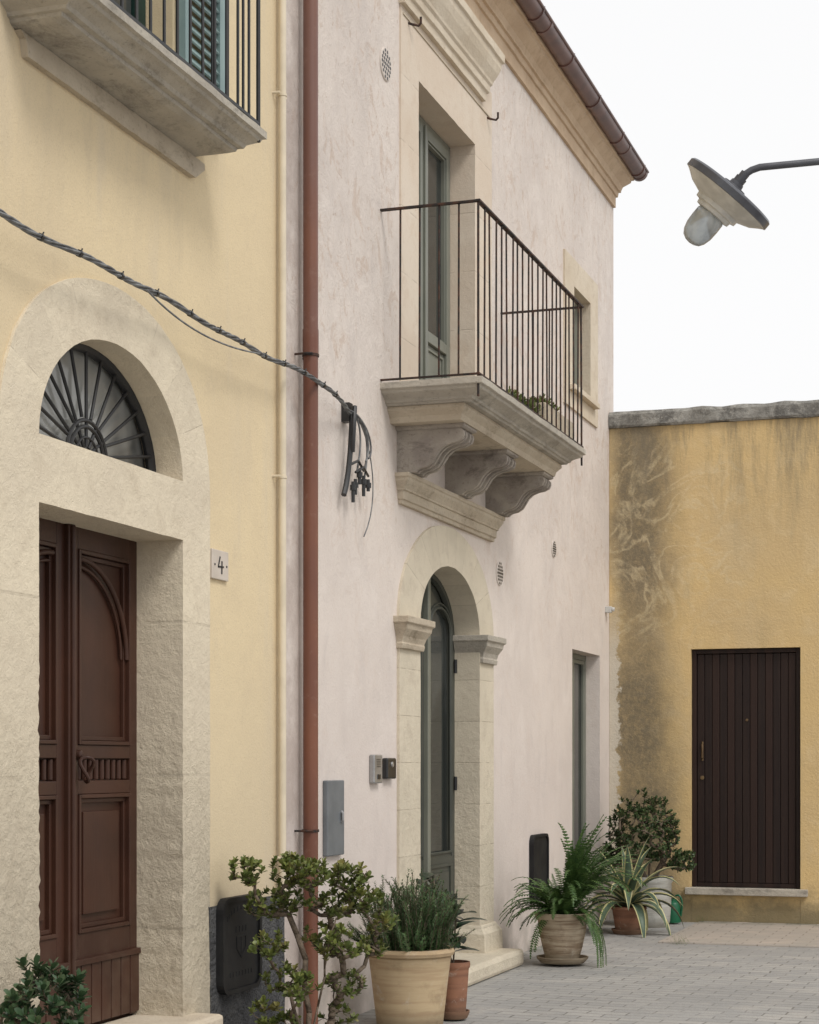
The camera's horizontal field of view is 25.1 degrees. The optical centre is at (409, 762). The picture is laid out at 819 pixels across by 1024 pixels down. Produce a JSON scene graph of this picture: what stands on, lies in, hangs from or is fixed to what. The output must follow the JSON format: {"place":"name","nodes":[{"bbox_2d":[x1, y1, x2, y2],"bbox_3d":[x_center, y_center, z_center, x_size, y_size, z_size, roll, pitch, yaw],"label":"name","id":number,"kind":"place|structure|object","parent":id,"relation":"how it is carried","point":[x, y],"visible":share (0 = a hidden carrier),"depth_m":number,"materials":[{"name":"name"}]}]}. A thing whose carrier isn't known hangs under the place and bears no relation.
{"place":"outdoors","nodes":[
{"label":"outdoors","id":0,"kind":"place"},
{"bbox_2d":[0,0,284,1023],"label":"yellow house","id":1,"kind":"structure","parent":0,"point":[138,654],"depth_m":8.46,"materials":[{"name":"paint"}]},
{"bbox_2d":[38,518,140,1023],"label":"door","id":2,"kind":"structure","parent":1,"relation":"in","point":[87,766],"depth_m":8.31,"materials":[{"name":"brown paint"}]},
{"bbox_2d":[114,0,145,26],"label":"balcony door","id":3,"kind":"structure","parent":1,"relation":"in","point":[129,5],"depth_m":8.54,"materials":[{"name":"green paint"}]},
{"bbox_2d":[210,548,227,581],"bbox_3d":[-0.935,-0.970,9.042,0.025,0.144,0.195,0,0,18],"label":"house number sign","id":4,"kind":"object","parent":1,"relation":"attached to","point":[218,564],"visible":1,"depth_m":9.02,"materials":[{"name":"white ceramic"}]},
{"bbox_2d":[216,894,261,994],"bbox_3d":[-0.848,0.902,9.200,0.040,0.475,0.480,0,0,18],"label":"utility cover","id":5,"kind":"object","parent":1,"relation":"attached to","point":[238,965],"visible":0.84,"depth_m":9.14,"materials":[{"name":"black metal"}]},
{"bbox_2d":[272,0,286,890],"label":"conduit pipe","id":6,"kind":"object","parent":1,"relation":"attached to","point":[282,96],"visible":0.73,"depth_m":9.72,"materials":[{"name":"beige plastic"}]},
{"bbox_2d":[342,920,818,1023],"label":"ground","id":7,"kind":"structure","parent":0,"point":[647,979],"depth_m":12.30,"materials":[{"name":"grey stone"}]},
{"bbox_2d":[0,953,91,1023],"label":"potted succulent","id":8,"kind":"object","parent":7,"relation":"on","point":[15,1007],"visible":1,"depth_m":6.87,"materials":[{"name":"green plant"}]},
{"bbox_2d":[228,850,399,1023],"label":"potted jade tree","id":9,"kind":"object","parent":7,"relation":"on","point":[291,863],"visible":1,"depth_m":9.00,"materials":[{"name":"green plant"}]},
{"bbox_2d":[132,0,648,1023],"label":"pink house","id":10,"kind":"structure","parent":7,"relation":"on","point":[480,164],"depth_m":12.89,"materials":[{"name":"paint"}]},
{"bbox_2d":[0,209,373,536],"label":"cable bundle","id":11,"kind":"object","parent":10,"relation":"attached to","point":[350,415],"visible":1,"depth_m":9.36,"materials":[{"name":"black plastic"}]},
{"bbox_2d":[294,0,318,1023],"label":"drainpipe","id":12,"kind":"object","parent":10,"relation":"attached to","point":[310,356],"visible":1,"depth_m":10.01,"materials":[{"name":"orange metal"}]},
{"bbox_2d":[323,780,343,856],"bbox_3d":[-0.425,0.315,10.532,0.048,0.430,0.275,0,0,18],"label":"utility box","id":13,"kind":"object","parent":10,"relation":"attached to","point":[333,817],"visible":1,"depth_m":10.49,"materials":[{"name":"grey metal"}]},
{"bbox_2d":[369,755,381,782],"bbox_3d":[-0.202,0.037,11.214,0.040,0.175,0.150,0,0,18],"label":"intercom","id":14,"kind":"object","parent":10,"relation":"attached to","point":[375,768],"visible":1,"depth_m":11.16,"materials":[{"name":"silver metal"}]},
{"bbox_2d":[382,758,395,778],"bbox_3d":[-0.123,0.035,11.441,0.046,0.130,0.170,0,0,18],"label":"key safe","id":15,"kind":"object","parent":10,"relation":"attached to","point":[388,768],"visible":1,"depth_m":11.39,"materials":[{"name":"black plastic"}]},
{"bbox_2d":[419,115,449,379],"bbox_3d":[0.070,-3.405,12.710,0.100,2.130,1.340,0,0,18],"label":"balcony door","id":16,"kind":"structure","parent":10,"relation":"in","point":[434,154],"depth_m":13.00,"materials":[{"name":"green paint"}]},
{"bbox_2d":[421,573,456,943],"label":"door","id":17,"kind":"structure","parent":10,"relation":"in","point":[438,661],"depth_m":13.12,"materials":[{"name":"green paint"}]},
{"bbox_2d":[529,833,548,900],"bbox_3d":[1.055,0.850,14.985,0.040,0.540,0.500,0,0,18],"label":"utility cover","id":18,"kind":"object","parent":10,"relation":"attached to","point":[538,856],"visible":0.62,"depth_m":14.93,"materials":[{"name":"black metal"}]},
{"bbox_2d":[508,386,572,438],"bbox_3d":[0.871,-2.472,12.942,0.223,0.264,1.653,0,0,18],"label":"balcony planter","id":19,"kind":"object","parent":10,"relation":"on","point":[540,408],"visible":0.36,"depth_m":12.99,"materials":[{"name":"beige stone"}]},
{"bbox_2d":[574,303,576,384],"bbox_3d":[1.411,-3.735,16.511,0.061,0.890,0.640,0,0,18],"label":"window","id":20,"kind":"structure","parent":10,"relation":"in","point":[575,310],"depth_m":16.74,"materials":[{"name":"green paint"}]},
{"bbox_2d":[572,653,585,855],"bbox_3d":[1.457,0.025,16.743,0.061,2.050,1.110,0,0,18],"label":"window","id":21,"kind":"structure","parent":10,"relation":"in","point":[578,661],"depth_m":17.09,"materials":[{"name":"green paint"}]},
{"bbox_2d":[343,869,474,1023],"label":"potted rosemary","id":22,"kind":"object","parent":7,"relation":"on","point":[409,968],"visible":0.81,"depth_m":10.33,"materials":[{"name":"ceramic"}]},
{"bbox_2d":[415,872,487,1019],"bbox_3d":[0.206,1.068,10.815,0.350,0.839,0.547,0,0,-31],"label":"potted rubber plant","id":23,"kind":"object","parent":7,"relation":"on","point":[456,999],"visible":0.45,"depth_m":10.68,"materials":[{"name":"brown plant"}]},
{"bbox_2d":[499,814,647,967],"bbox_3d":[1.223,0.980,13.655,1.128,1.196,1.098,0,0,18],"label":"potted fern","id":24,"kind":"object","parent":7,"relation":"on","point":[561,924],"visible":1,"depth_m":13.54,"materials":[{"name":"green plant"}]},
{"bbox_2d":[528,915,703,949],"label":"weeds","id":25,"kind":"object","parent":7,"relation":"on","point":[670,939],"visible":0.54,"depth_m":15.22,"materials":[{"name":"green plant"}]},
{"bbox_2d":[583,835,683,937],"bbox_3d":[1.877,1.129,16.124,1.011,1.010,1.003,0,0,18],"label":"spider plant","id":26,"kind":"object","parent":7,"relation":"on","point":[630,916],"visible":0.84,"depth_m":16.07,"materials":[{"name":"green plant"}]},
{"bbox_2d":[598,787,696,927],"bbox_3d":[2.137,0.857,16.871,0.789,1.285,0.751,0,0,-22],"label":"potted shrub","id":27,"kind":"object","parent":7,"relation":"on","point":[655,919],"visible":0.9,"depth_m":16.76,"materials":[{"name":"green plant"}]},
{"bbox_2d":[670,894,682,922],"bbox_3d":[2.396,1.354,17.184,0.315,0.264,0.160,0,0,18],"label":"watering can","id":28,"kind":"object","parent":7,"relation":"on","point":[674,917],"visible":0.59,"depth_m":17.10,"materials":[{"name":"green plastic"}]},
{"bbox_2d":[609,400,818,923],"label":"ochre wall","id":29,"kind":"structure","parent":7,"relation":"on","point":[714,626],"depth_m":17.29,"materials":[{"name":"paint"}]},
{"bbox_2d":[692,648,799,888],"bbox_3d":[3.152,0.052,17.254,1.009,2.235,0.110,0,0,18],"label":"plank door","id":30,"kind":"structure","parent":29,"relation":"in","point":[746,706],"depth_m":17.25,"materials":[{"name":"brown wood"}]},
{"bbox_2d":[541,0,818,411],"label":"sky","id":31,"kind":"structure","parent":0,"point":[731,86],"materials":[{"name":"white"}]},
{"bbox_2d":[658,921,818,947],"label":"pavement","id":32,"kind":"structure","parent":0,"point":[755,934],"depth_m":15.95,"materials":[{"name":"grey stone"}]},
{"bbox_2d":[683,158,818,245],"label":"street lamp","id":33,"kind":"object","parent":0,"point":[722,200],"visible":1,"depth_m":7.95,"materials":[{"name":"grey metal"}]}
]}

